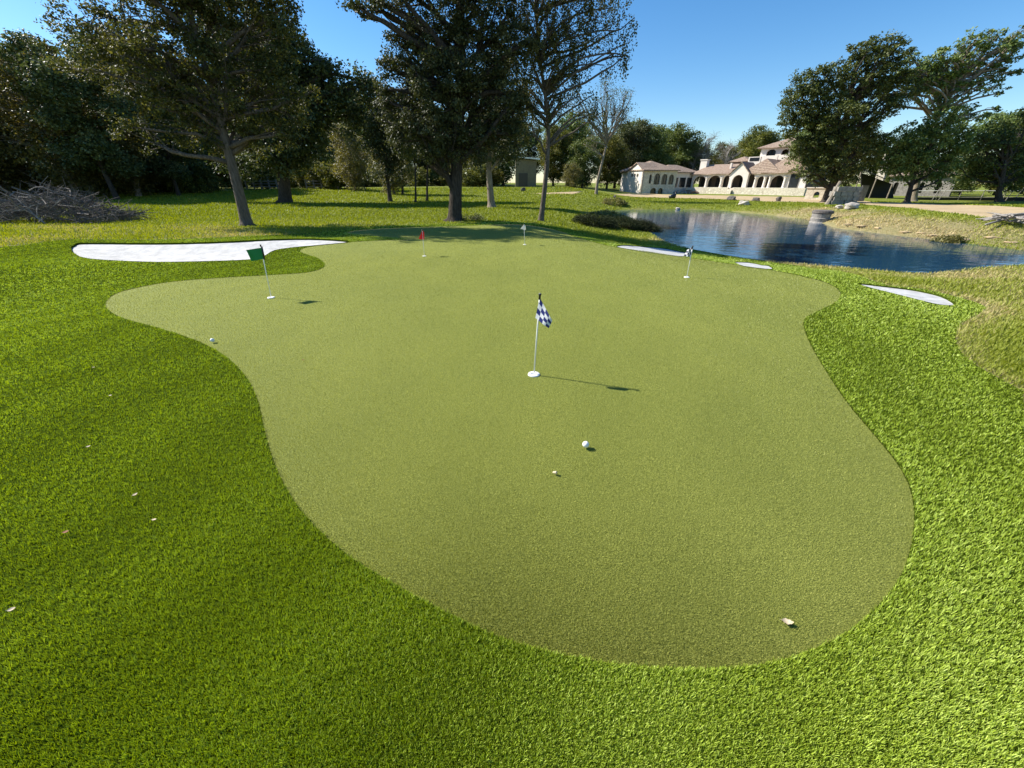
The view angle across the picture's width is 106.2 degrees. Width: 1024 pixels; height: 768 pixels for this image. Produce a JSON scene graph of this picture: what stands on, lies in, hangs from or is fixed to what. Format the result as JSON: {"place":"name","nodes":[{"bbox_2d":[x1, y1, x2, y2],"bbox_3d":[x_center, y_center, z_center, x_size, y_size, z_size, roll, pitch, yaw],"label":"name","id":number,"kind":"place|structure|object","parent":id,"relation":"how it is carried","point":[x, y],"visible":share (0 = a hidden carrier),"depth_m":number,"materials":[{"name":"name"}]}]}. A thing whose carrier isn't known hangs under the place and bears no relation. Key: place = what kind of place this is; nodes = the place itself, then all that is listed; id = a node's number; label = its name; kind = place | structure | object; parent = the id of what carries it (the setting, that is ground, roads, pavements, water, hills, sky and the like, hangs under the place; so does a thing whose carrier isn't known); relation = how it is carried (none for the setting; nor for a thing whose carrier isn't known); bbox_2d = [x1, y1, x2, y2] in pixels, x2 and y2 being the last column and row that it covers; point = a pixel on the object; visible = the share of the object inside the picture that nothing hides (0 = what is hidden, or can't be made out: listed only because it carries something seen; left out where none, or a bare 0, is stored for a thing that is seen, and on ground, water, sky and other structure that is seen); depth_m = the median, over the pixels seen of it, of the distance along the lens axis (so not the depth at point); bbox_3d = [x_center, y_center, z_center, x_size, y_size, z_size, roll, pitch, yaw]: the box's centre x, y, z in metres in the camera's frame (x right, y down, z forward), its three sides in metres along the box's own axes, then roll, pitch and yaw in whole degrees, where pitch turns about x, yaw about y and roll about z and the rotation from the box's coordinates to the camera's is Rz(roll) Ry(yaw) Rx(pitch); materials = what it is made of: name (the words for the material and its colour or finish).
{"place":"outdoors","nodes":[
{"label":"outdoors","id":0,"kind":"place"},
{"bbox_2d":[106,225,913,668],"bbox_3d":[-0.483,-3.290,10.127,12.975,0.512,19.512,0,28,0],"label":"putting green","id":1,"kind":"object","parent":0,"point":[642,481],"visible":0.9,"depth_m":2.62,"materials":[{"name":"green plant"}]},
{"bbox_2d":[246,244,274,298],"bbox_3d":[-3.778,-1.683,5.810,0.208,0.806,0.194,-13,30,-22],"label":"golf flag","id":2,"kind":"object","parent":1,"relation":"on","point":[256,254],"visible":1,"depth_m":5.65,"materials":[{"name":"white paint"}]},
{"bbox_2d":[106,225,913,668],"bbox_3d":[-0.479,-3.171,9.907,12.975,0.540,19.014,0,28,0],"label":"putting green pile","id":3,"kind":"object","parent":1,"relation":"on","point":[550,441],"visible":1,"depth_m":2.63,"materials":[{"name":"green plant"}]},
{"bbox_2d":[528,293,551,376],"bbox_3d":[0.226,-0.385,3.261,0.108,0.754,0.204,-19,33,-32],"label":"golf flag","id":4,"kind":"object","parent":1,"relation":"on","point":[543,317],"visible":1,"depth_m":3.17,"materials":[{"name":"white paint"}]},
{"bbox_2d":[0,221,1023,767],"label":"turf fringe","id":5,"kind":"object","parent":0,"point":[220,438],"visible":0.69,"depth_m":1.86,"materials":[{"name":"green plant"}]},
{"bbox_2d":[71,240,343,261],"bbox_3d":[-9.842,-3.837,11.355,9.084,0.269,4.296,0,28,0],"label":"sand bunker","id":6,"kind":"object","parent":5,"relation":"in","point":[193,252],"visible":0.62,"depth_m":12.25},
{"bbox_2d":[71,238,349,261],"bbox_3d":[-9.842,-3.930,11.306,9.084,0.162,4.296,0,28,0],"label":"bunker lip","id":7,"kind":"object","parent":5,"relation":"on","point":[345,241],"visible":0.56,"depth_m":12.76,"materials":[{"name":"white sand"}]},
{"bbox_2d":[617,246,684,255],"bbox_3d":[5.692,-5.128,14.773,2.402,0.740,6.420,15,31,26],"label":"sand bunker","id":8,"kind":"object","parent":5,"relation":"in","point":[665,251],"visible":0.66,"depth_m":15.10},
{"bbox_2d":[736,262,771,268],"bbox_3d":[7.261,-3.652,11.779,0.900,0.918,6.770,14,31,25],"label":"sand bunker","id":9,"kind":"object","parent":5,"relation":"in","point":[753,265],"visible":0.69,"depth_m":10.44},
{"bbox_2d":[864,285,952,304],"bbox_3d":[6.934,-1.541,6.630,0.853,0.052,1.594,0,28,0],"label":"sand bunker","id":10,"kind":"object","parent":5,"relation":"in","point":[926,297],"visible":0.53,"depth_m":6.67},
{"bbox_2d":[858,283,954,305],"bbox_3d":[6.934,-1.530,6.636,0.853,0.123,1.594,0,28,0],"label":"bunker lip","id":11,"kind":"object","parent":10,"relation":"on","point":[862,284],"visible":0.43,"depth_m":6.87,"materials":[{"name":"white sand"}]},
{"bbox_2d":[0,183,1023,399],"bbox_3d":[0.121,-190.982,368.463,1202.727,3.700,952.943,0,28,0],"label":"lawn","id":12,"kind":"structure","parent":0,"point":[612,190],"depth_m":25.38,"materials":[{"name":"green plant"}]},
{"bbox_2d":[0,63,57,198],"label":"background tree","id":13,"kind":"object","parent":12,"relation":"on","point":[5,180],"visible":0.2,"depth_m":40.35,"materials":[{"name":"green plant"}]},
{"bbox_2d":[0,48,66,195],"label":"background tree","id":14,"kind":"object","parent":12,"relation":"on","point":[34,182],"visible":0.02,"depth_m":42.70,"materials":[{"name":"green plant"}]},
{"bbox_2d":[0,29,89,57],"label":"background tree","id":15,"kind":"object","parent":12,"relation":"on","point":[55,42],"visible":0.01,"depth_m":50.27,"materials":[{"name":"green plant"}]},
{"bbox_2d":[0,51,111,198],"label":"background tree","id":16,"kind":"object","parent":12,"relation":"on","point":[43,156],"visible":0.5,"depth_m":36.10,"materials":[{"name":"green plant"}]},
{"bbox_2d":[0,28,118,176],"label":"background tree","id":17,"kind":"object","parent":12,"relation":"on","point":[48,48],"visible":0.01,"depth_m":40.58,"materials":[{"name":"green plant"}]},
{"bbox_2d":[0,27,151,199],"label":"background tree","id":18,"kind":"object","parent":12,"relation":"on","point":[52,91],"visible":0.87,"depth_m":34.35,"materials":[{"name":"green plant"}]},
{"bbox_2d":[0,171,155,223],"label":"brush pile","id":19,"kind":"object","parent":12,"relation":"on","point":[48,207],"visible":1,"depth_m":19.36,"materials":[{"name":"grey wood"}]},
{"bbox_2d":[2,54,179,196],"bbox_3d":[-41.369,-26.264,40.301,11.232,12.796,13.373,1,28,2],"label":"background tree","id":20,"kind":"object","parent":12,"relation":"on","point":[135,181],"visible":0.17,"depth_m":40.02,"materials":[{"name":"green plant"}]},
{"bbox_2d":[58,163,145,194],"bbox_3d":[-49.315,-25.169,46.329,7.286,5.597,6.418,-17,32,-29],"label":"understory bush","id":21,"kind":"object","parent":12,"relation":"on","point":[105,186],"visible":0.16,"depth_m":45.96,"materials":[{"name":"green plant"}]},
{"bbox_2d":[63,15,215,191],"bbox_3d":[-45.830,-33.139,47.815,15.158,17.129,15.586,-16,32,-28],"label":"background tree","id":22,"kind":"object","parent":12,"relation":"on","point":[194,88],"visible":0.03,"depth_m":48.12,"materials":[{"name":"green plant"}]},
{"bbox_2d":[123,78,207,195],"bbox_3d":[-38.739,-26.823,42.632,7.796,10.921,7.500,13,30,23],"label":"background tree","id":23,"kind":"object","parent":12,"relation":"on","point":[174,169],"visible":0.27,"depth_m":42.55,"materials":[{"name":"green plant"}]},
{"bbox_2d":[124,66,219,165],"bbox_3d":[-44.864,-34.906,51.708,11.564,16.405,12.021,-9,29,-16],"label":"background tree","id":24,"kind":"object","parent":12,"relation":"on","point":[203,160],"visible":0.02,"depth_m":51.81,"materials":[{"name":"green plant"}]},
{"bbox_2d":[33,0,321,225],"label":"leaning tree","id":25,"kind":"object","parent":12,"relation":"on","point":[129,45],"visible":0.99,"depth_m":15.36,"materials":[{"name":"green plant"}]},
{"bbox_2d":[180,161,216,192],"bbox_3d":[-41.096,-26.346,49.420,6.014,4.239,5.297,24,36,38],"label":"understory bush","id":26,"kind":"object","parent":12,"relation":"on","point":[200,172],"visible":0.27,"depth_m":49.02,"materials":[{"name":"green plant"}]},
{"bbox_2d":[188,160,227,190],"bbox_3d":[-42.845,-28.449,53.158,4.810,4.442,5.460,8,29,15],"label":"understory bush","id":27,"kind":"object","parent":12,"relation":"on","point":[214,178],"visible":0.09,"depth_m":54.08,"materials":[{"name":"green plant"}]},
{"bbox_2d":[185,91,244,188],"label":"background tree","id":28,"kind":"object","parent":12,"relation":"on","point":[212,165],"visible":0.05,"depth_m":60.26,"materials":[{"name":"green plant"}]},
{"bbox_2d":[215,169,240,187],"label":"understory bush","id":29,"kind":"object","parent":12,"relation":"on","point":[228,182],"visible":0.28,"depth_m":62.44,"materials":[{"name":"green plant"}]},
{"bbox_2d":[244,180,277,188],"bbox_3d":[-39.622,-31.432,60.670,6.305,1.522,0.310,8,29,14],"label":"rail fence","id":30,"kind":"object","parent":12,"relation":"on","point":[268,183],"visible":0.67,"depth_m":60.40,"materials":[{"name":"grey wood"}]},
{"bbox_2d":[248,168,277,188],"bbox_3d":[-40.027,-33.242,61.994,4.412,4.088,5.009,0,28,1],"label":"understory bush","id":31,"kind":"object","parent":12,"relation":"on","point":[271,178],"visible":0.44,"depth_m":61.45,"materials":[{"name":"green plant"}]},
{"bbox_2d":[193,0,382,202],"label":"oak tree","id":32,"kind":"object","parent":12,"relation":"on","point":[318,71],"visible":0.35,"depth_m":31.83,"materials":[{"name":"green plant"}]},
{"bbox_2d":[289,167,317,187],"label":"understory bush","id":33,"kind":"object","parent":12,"relation":"on","point":[300,181],"visible":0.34,"depth_m":62.76,"materials":[{"name":"green plant"}]},
{"bbox_2d":[300,160,335,188],"bbox_3d":[-29.559,-32.560,59.774,6.657,5.087,5.864,1,28,2],"label":"understory bush","id":34,"kind":"object","parent":12,"relation":"on","point":[310,176],"visible":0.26,"depth_m":58.65,"materials":[{"name":"green plant"}]},
{"bbox_2d":[304,179,338,188],"bbox_3d":[-28.990,-30.328,58.492,5.390,1.512,0.209,5,28,9],"label":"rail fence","id":35,"kind":"object","parent":12,"relation":"on","point":[313,183],"visible":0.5,"depth_m":58.53,"materials":[{"name":"grey wood"}]},
{"bbox_2d":[311,159,350,188],"bbox_3d":[-27.172,-31.491,58.252,6.389,4.561,5.628,21,34,34],"label":"understory bush","id":36,"kind":"object","parent":12,"relation":"on","point":[326,176],"visible":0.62,"depth_m":57.08,"materials":[{"name":"green plant"}]},
{"bbox_2d":[307,109,369,170],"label":"background tree","id":37,"kind":"object","parent":12,"relation":"on","point":[341,142],"visible":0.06,"depth_m":74.24,"materials":[{"name":"green plant"}]},
{"bbox_2d":[321,122,373,190],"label":"background tree","id":38,"kind":"object","parent":12,"relation":"on","point":[346,155],"visible":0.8,"depth_m":53.06,"materials":[{"name":"green plant"}]},
{"bbox_2d":[331,86,381,170],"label":"background tree","id":39,"kind":"object","parent":12,"relation":"on","point":[367,110],"visible":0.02,"depth_m":79.56,"materials":[{"name":"green plant"}]},
{"bbox_2d":[354,72,418,201],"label":"oak tree","id":40,"kind":"object","parent":12,"relation":"on","point":[386,160],"visible":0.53,"depth_m":34.57,"materials":[{"name":"green plant"}]},
{"bbox_2d":[365,149,419,193],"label":"background tree","id":41,"kind":"object","parent":12,"relation":"on","point":[393,187],"visible":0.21,"depth_m":45.72,"materials":[{"name":"green plant"}]},
{"bbox_2d":[397,98,434,202],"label":"slim tree","id":42,"kind":"object","parent":12,"relation":"on","point":[407,151],"visible":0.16,"depth_m":34.02,"materials":[{"name":"green plant"}]},
{"bbox_2d":[406,164,430,186],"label":"understory bush","id":43,"kind":"object","parent":12,"relation":"on","point":[420,178],"visible":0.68,"depth_m":72.22,"materials":[{"name":"green plant"}]},
{"bbox_2d":[428,168,447,185],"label":"understory bush","id":44,"kind":"object","parent":12,"relation":"on","point":[434,180],"visible":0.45,"depth_m":76.68,"materials":[{"name":"green plant"}]},
{"bbox_2d":[335,0,544,221],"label":"oak tree","id":45,"kind":"object","parent":12,"relation":"on","point":[457,91],"visible":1,"depth_m":17.16,"materials":[{"name":"green plant"}]},
{"bbox_2d":[462,167,476,186],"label":"understory bush","id":46,"kind":"object","parent":12,"relation":"on","point":[467,181],"visible":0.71,"depth_m":71.62,"materials":[{"name":"green plant"}]},
{"bbox_2d":[466,163,493,186],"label":"understory bush","id":47,"kind":"object","parent":12,"relation":"on","point":[481,176],"visible":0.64,"depth_m":73.93,"materials":[{"name":"green plant"}]},
{"bbox_2d":[476,164,504,186],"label":"understory bush","id":48,"kind":"object","parent":12,"relation":"on","point":[495,176],"visible":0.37,"depth_m":75.65,"materials":[{"name":"green plant"}]},
{"bbox_2d":[463,48,537,206],"bbox_3d":[-1.203,-18.141,27.902,6.663,9.956,4.239,-8,29,-15],"label":"oak tree","id":49,"kind":"object","parent":12,"relation":"on","point":[490,191],"visible":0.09,"depth_m":28.27,"materials":[{"name":"green plant"}]},
{"bbox_2d":[473,123,535,185],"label":"background tree","id":50,"kind":"object","parent":12,"relation":"on","point":[508,172],"visible":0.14,"depth_m":80.84,"materials":[{"name":"green plant"}]},
{"bbox_2d":[515,156,539,186],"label":"tan shed","id":51,"kind":"structure","parent":12,"relation":"on","point":[525,172],"depth_m":71.94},
{"bbox_2d":[519,173,527,186],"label":"door","id":52,"kind":"structure","parent":51,"relation":"in","point":[523,177],"depth_m":72.43,"materials":[{"name":"grey metal"}]},
{"bbox_2d":[520,123,543,174],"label":"background tree","id":53,"kind":"object","parent":12,"relation":"on","point":[533,149],"visible":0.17,"depth_m":94.11,"materials":[{"name":"green plant"}]},
{"bbox_2d":[536,123,575,185],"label":"background tree","id":54,"kind":"object","parent":12,"relation":"on","point":[558,150],"visible":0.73,"depth_m":84.75,"materials":[{"name":"green plant"}]},
{"bbox_2d":[535,112,598,186],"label":"background tree","id":55,"kind":"object","parent":12,"relation":"on","point":[582,129],"visible":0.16,"depth_m":88.90,"materials":[{"name":"green plant"}]},
{"bbox_2d":[495,0,639,221],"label":"pecan tree","id":56,"kind":"object","parent":12,"relation":"on","point":[552,83],"visible":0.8,"depth_m":18.22,"materials":[{"name":"green plant"}]},
{"bbox_2d":[561,161,583,187],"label":"background tree","id":57,"kind":"object","parent":12,"relation":"on","point":[573,172],"visible":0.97,"depth_m":61.13,"materials":[{"name":"green plant"}]},
{"bbox_2d":[563,134,604,187],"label":"background tree","id":58,"kind":"object","parent":12,"relation":"on","point":[584,156],"visible":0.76,"depth_m":81.84,"materials":[{"name":"green plant"}]},
{"bbox_2d":[571,212,620,229],"bbox_3d":[5.067,-9.898,23.308,3.163,1.021,2.010,0,28,0],"label":"bank shrub","id":59,"kind":"object","parent":12,"relation":"on","point":[597,220],"visible":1,"depth_m":23.05,"materials":[{"name":"green plant"}]},
{"bbox_2d":[564,76,639,193],"bbox_3d":[10.784,-31.075,48.885,10.776,12.714,4.523,0,28,0],"label":"bare tree","id":60,"kind":"object","parent":12,"relation":"on","point":[606,138],"visible":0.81,"depth_m":47.48,"materials":[{"name":"brown plant"}]},
{"bbox_2d":[589,132,630,189],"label":"background tree","id":61,"kind":"object","parent":12,"relation":"on","point":[613,155],"visible":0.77,"depth_m":95.65,"materials":[{"name":"green plant"}]},
{"bbox_2d":[590,209,632,218],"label":"weed clump","id":62,"kind":"object","parent":12,"relation":"on","point":[607,212],"visible":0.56,"depth_m":28.01,"materials":[{"name":"green plant"}]},
{"bbox_2d":[601,197,627,205],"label":"weed clump","id":63,"kind":"object","parent":12,"relation":"on","point":[621,201],"visible":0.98,"depth_m":44.94,"materials":[{"name":"green plant"}]},
{"bbox_2d":[594,119,637,187],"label":"background tree","id":64,"kind":"object","parent":12,"relation":"on","point":[619,182],"visible":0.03,"depth_m":107.80,"materials":[{"name":"green plant"}]},
{"bbox_2d":[602,215,644,230],"bbox_3d":[6.893,-10.188,24.317,3.360,1.043,2.054,0,28,0],"label":"bank shrub","id":65,"kind":"object","parent":12,"relation":"on","point":[624,222],"visible":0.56,"depth_m":23.94,"materials":[{"name":"green plant"}]},
{"bbox_2d":[616,116,655,178],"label":"background tree","id":66,"kind":"object","parent":12,"relation":"on","point":[630,137],"visible":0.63,"depth_m":98.37,"materials":[{"name":"green plant"}]},
{"bbox_2d":[630,218,665,231],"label":"bank shrub","id":67,"kind":"object","parent":12,"relation":"on","point":[651,226],"visible":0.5,"depth_m":24.24,"materials":[{"name":"green plant"}]},
{"bbox_2d":[621,117,676,164],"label":"background tree","id":68,"kind":"object","parent":12,"relation":"on","point":[656,148],"visible":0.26,"depth_m":102.47,"materials":[{"name":"green plant"}]},
{"bbox_2d":[649,123,685,165],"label":"background tree","id":69,"kind":"object","parent":12,"relation":"on","point":[664,136],"visible":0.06,"depth_m":116.68,"materials":[{"name":"green plant"}]},
{"bbox_2d":[654,121,707,186],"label":"background tree","id":70,"kind":"object","parent":12,"relation":"on","point":[684,151],"visible":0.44,"depth_m":109.31,"materials":[{"name":"green plant"}]},
{"bbox_2d":[682,129,709,169],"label":"bare tree","id":71,"kind":"object","parent":12,"relation":"on","point":[696,156],"visible":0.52,"depth_m":111.07,"materials":[{"name":"grey plant"}]},
{"bbox_2d":[690,130,729,179],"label":"bare tree","id":72,"kind":"object","parent":12,"relation":"on","point":[706,156],"visible":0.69,"depth_m":109.26,"materials":[{"name":"grey plant"}]},
{"bbox_2d":[619,137,825,195],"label":"villa","id":73,"kind":"object","parent":12,"relation":"on","point":[766,172],"visible":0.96,"depth_m":85.41,"materials":[{"name":"paint"}]},
{"bbox_2d":[787,174,799,187],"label":"window","id":74,"kind":"structure","parent":73,"relation":"in","point":[793,182],"depth_m":77.01,"materials":[{"name":"grey glass"}]},
{"bbox_2d":[709,141,739,164],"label":"background tree","id":75,"kind":"object","parent":12,"relation":"on","point":[715,160],"visible":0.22,"depth_m":127.30,"materials":[{"name":"green plant"}]},
{"bbox_2d":[711,139,743,163],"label":"bare tree","id":76,"kind":"object","parent":12,"relation":"on","point":[727,159],"visible":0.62,"depth_m":113.55,"materials":[{"name":"grey plant"}]},
{"bbox_2d":[734,129,775,158],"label":"background tree","id":77,"kind":"object","parent":12,"relation":"on","point":[752,150],"visible":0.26,"depth_m":111.06,"materials":[{"name":"green plant"}]},
{"bbox_2d":[739,124,781,156],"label":"background tree","id":78,"kind":"object","parent":12,"relation":"on","point":[759,132],"visible":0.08,"depth_m":113.18,"materials":[{"name":"green plant"}]},
{"bbox_2d":[784,130,833,186],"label":"live oak tree","id":79,"kind":"object","parent":12,"relation":"on","point":[803,134],"visible":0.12,"depth_m":74.75,"materials":[{"name":"green plant"}]},
{"bbox_2d":[809,210,833,222],"bbox_3d":[24.099,-12.794,30.034,1.420,1.490,1.406,0,28,0],"label":"concrete well ring","id":80,"kind":"object","parent":12,"relation":"on","point":[820,216],"visible":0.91,"depth_m":29.48,"materials":[{"name":"grey concrete"}]},
{"bbox_2d":[825,181,862,204],"bbox_3d":[34.217,-19.664,39.789,3.180,2.428,0.913,0,28,0],"label":"stone block stack","id":81,"kind":"object","parent":12,"relation":"on","point":[840,195],"visible":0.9,"depth_m":39.53,"materials":[{"name":"stone"}]},
{"bbox_2d":[775,29,925,201],"bbox_3d":[38.827,-30.562,45.100,15.554,16.962,7.742,0,28,0],"label":"live oak tree","id":82,"kind":"object","parent":12,"relation":"on","point":[848,103],"visible":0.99,"depth_m":44.10,"materials":[{"name":"green plant"}]},
{"bbox_2d":[844,202,859,209],"bbox_3d":[28.311,-14.815,32.027,1.089,0.616,0.912,0,28,0],"label":"boulder","id":83,"kind":"object","parent":12,"relation":"on","point":[852,205],"visible":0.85,"depth_m":31.77,"materials":[{"name":"grey stone"}]},
{"bbox_2d":[826,120,884,186],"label":"background tree","id":84,"kind":"object","parent":12,"relation":"on","point":[863,166],"visible":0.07,"depth_m":104.11,"materials":[{"name":"green plant"}]},
{"bbox_2d":[855,169,893,198],"bbox_3d":[58.978,-32.252,61.854,5.463,4.417,8.953,21,34,34],"label":"shade shelter","id":85,"kind":"object","parent":12,"relation":"on","point":[878,188],"visible":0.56,"depth_m":62.19,"materials":[{"name":"brown wood"}]},
{"bbox_2d":[859,146,891,184],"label":"background tree","id":86,"kind":"object","parent":12,"relation":"on","point":[872,169],"visible":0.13,"depth_m":103.85,"materials":[{"name":"green plant"}]},
{"bbox_2d":[875,154,957,196],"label":"stone annex","id":87,"kind":"object","parent":12,"relation":"on","point":[899,189],"visible":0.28,"depth_m":71.84,"materials":[{"name":"stone"}]},
{"bbox_2d":[870,105,987,202],"bbox_3d":[48.967,-27.373,46.454,12.142,10.145,5.492,0,28,0],"label":"live oak tree","id":88,"kind":"object","parent":12,"relation":"on","point":[907,155],"visible":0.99,"depth_m":45.25,"materials":[{"name":"green plant"}]},
{"bbox_2d":[869,25,1023,200],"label":"tall loose tree","id":89,"kind":"object","parent":12,"relation":"on","point":[944,79],"visible":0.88,"depth_m":45.13,"materials":[{"name":"green plant"}]},
{"bbox_2d":[930,234,968,243],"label":"weed clump","id":90,"kind":"object","parent":12,"relation":"on","point":[956,239],"visible":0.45,"depth_m":19.85,"materials":[{"name":"green plant"}]},
{"bbox_2d":[917,190,1023,200],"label":"rail fence","id":91,"kind":"object","parent":12,"relation":"on","point":[988,198],"visible":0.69,"depth_m":53.84,"materials":[{"name":"white paint"}]},
{"bbox_2d":[952,150,996,194],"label":"background tree","id":92,"kind":"object","parent":12,"relation":"on","point":[970,186],"visible":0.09,"depth_m":76.83,"materials":[{"name":"green plant"}]},
{"bbox_2d":[946,107,1023,201],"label":"live oak tree","id":93,"kind":"object","parent":12,"relation":"on","point":[1006,140],"visible":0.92,"depth_m":48.32,"materials":[{"name":"green plant"}]},
{"bbox_2d":[975,156,1015,195],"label":"background tree","id":94,"kind":"object","parent":12,"relation":"on","point":[991,187],"visible":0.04,"depth_m":74.95,"materials":[{"name":"green plant"}]},
{"bbox_2d":[971,109,1023,143],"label":"live oak tree","id":95,"kind":"object","parent":12,"relation":"on","point":[1001,115],"visible":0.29,"depth_m":52.01,"materials":[{"name":"green plant"}]},
{"bbox_2d":[978,212,1023,224],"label":"log pile","id":96,"kind":"object","parent":12,"relation":"on","point":[1015,217],"visible":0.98,"depth_m":20.85,"materials":[{"name":"grey wood"}]},
{"bbox_2d":[534,191,869,203],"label":"dirt path","id":97,"kind":"structure","parent":0,"point":[773,198],"depth_m":64.45,"materials":[{"name":"soil"}]},
{"bbox_2d":[804,187,832,199],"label":"low stone garden wall","id":98,"kind":"structure","parent":97,"relation":"on","point":[810,192],"depth_m":56.52,"materials":[{"name":"stone"}]},
{"bbox_2d":[855,185,869,200],"bbox_3d":[47.268,-25.741,51.842,1.500,1.900,0.620,0,28,0],"label":"board screen","id":99,"kind":"object","parent":97,"relation":"on","point":[863,193],"visible":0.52,"depth_m":51.80,"materials":[{"name":"wood"}]},
{"bbox_2d":[615,209,1023,272],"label":"pond water","id":100,"kind":"structure","parent":0,"point":[761,237],"depth_m":19.32,"materials":[{"name":"blue liquid"}]},
{"bbox_2d":[866,202,1023,216],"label":"dirt path","id":101,"kind":"structure","parent":0,"point":[980,210],"depth_m":32.48,"materials":[{"name":"soil"}]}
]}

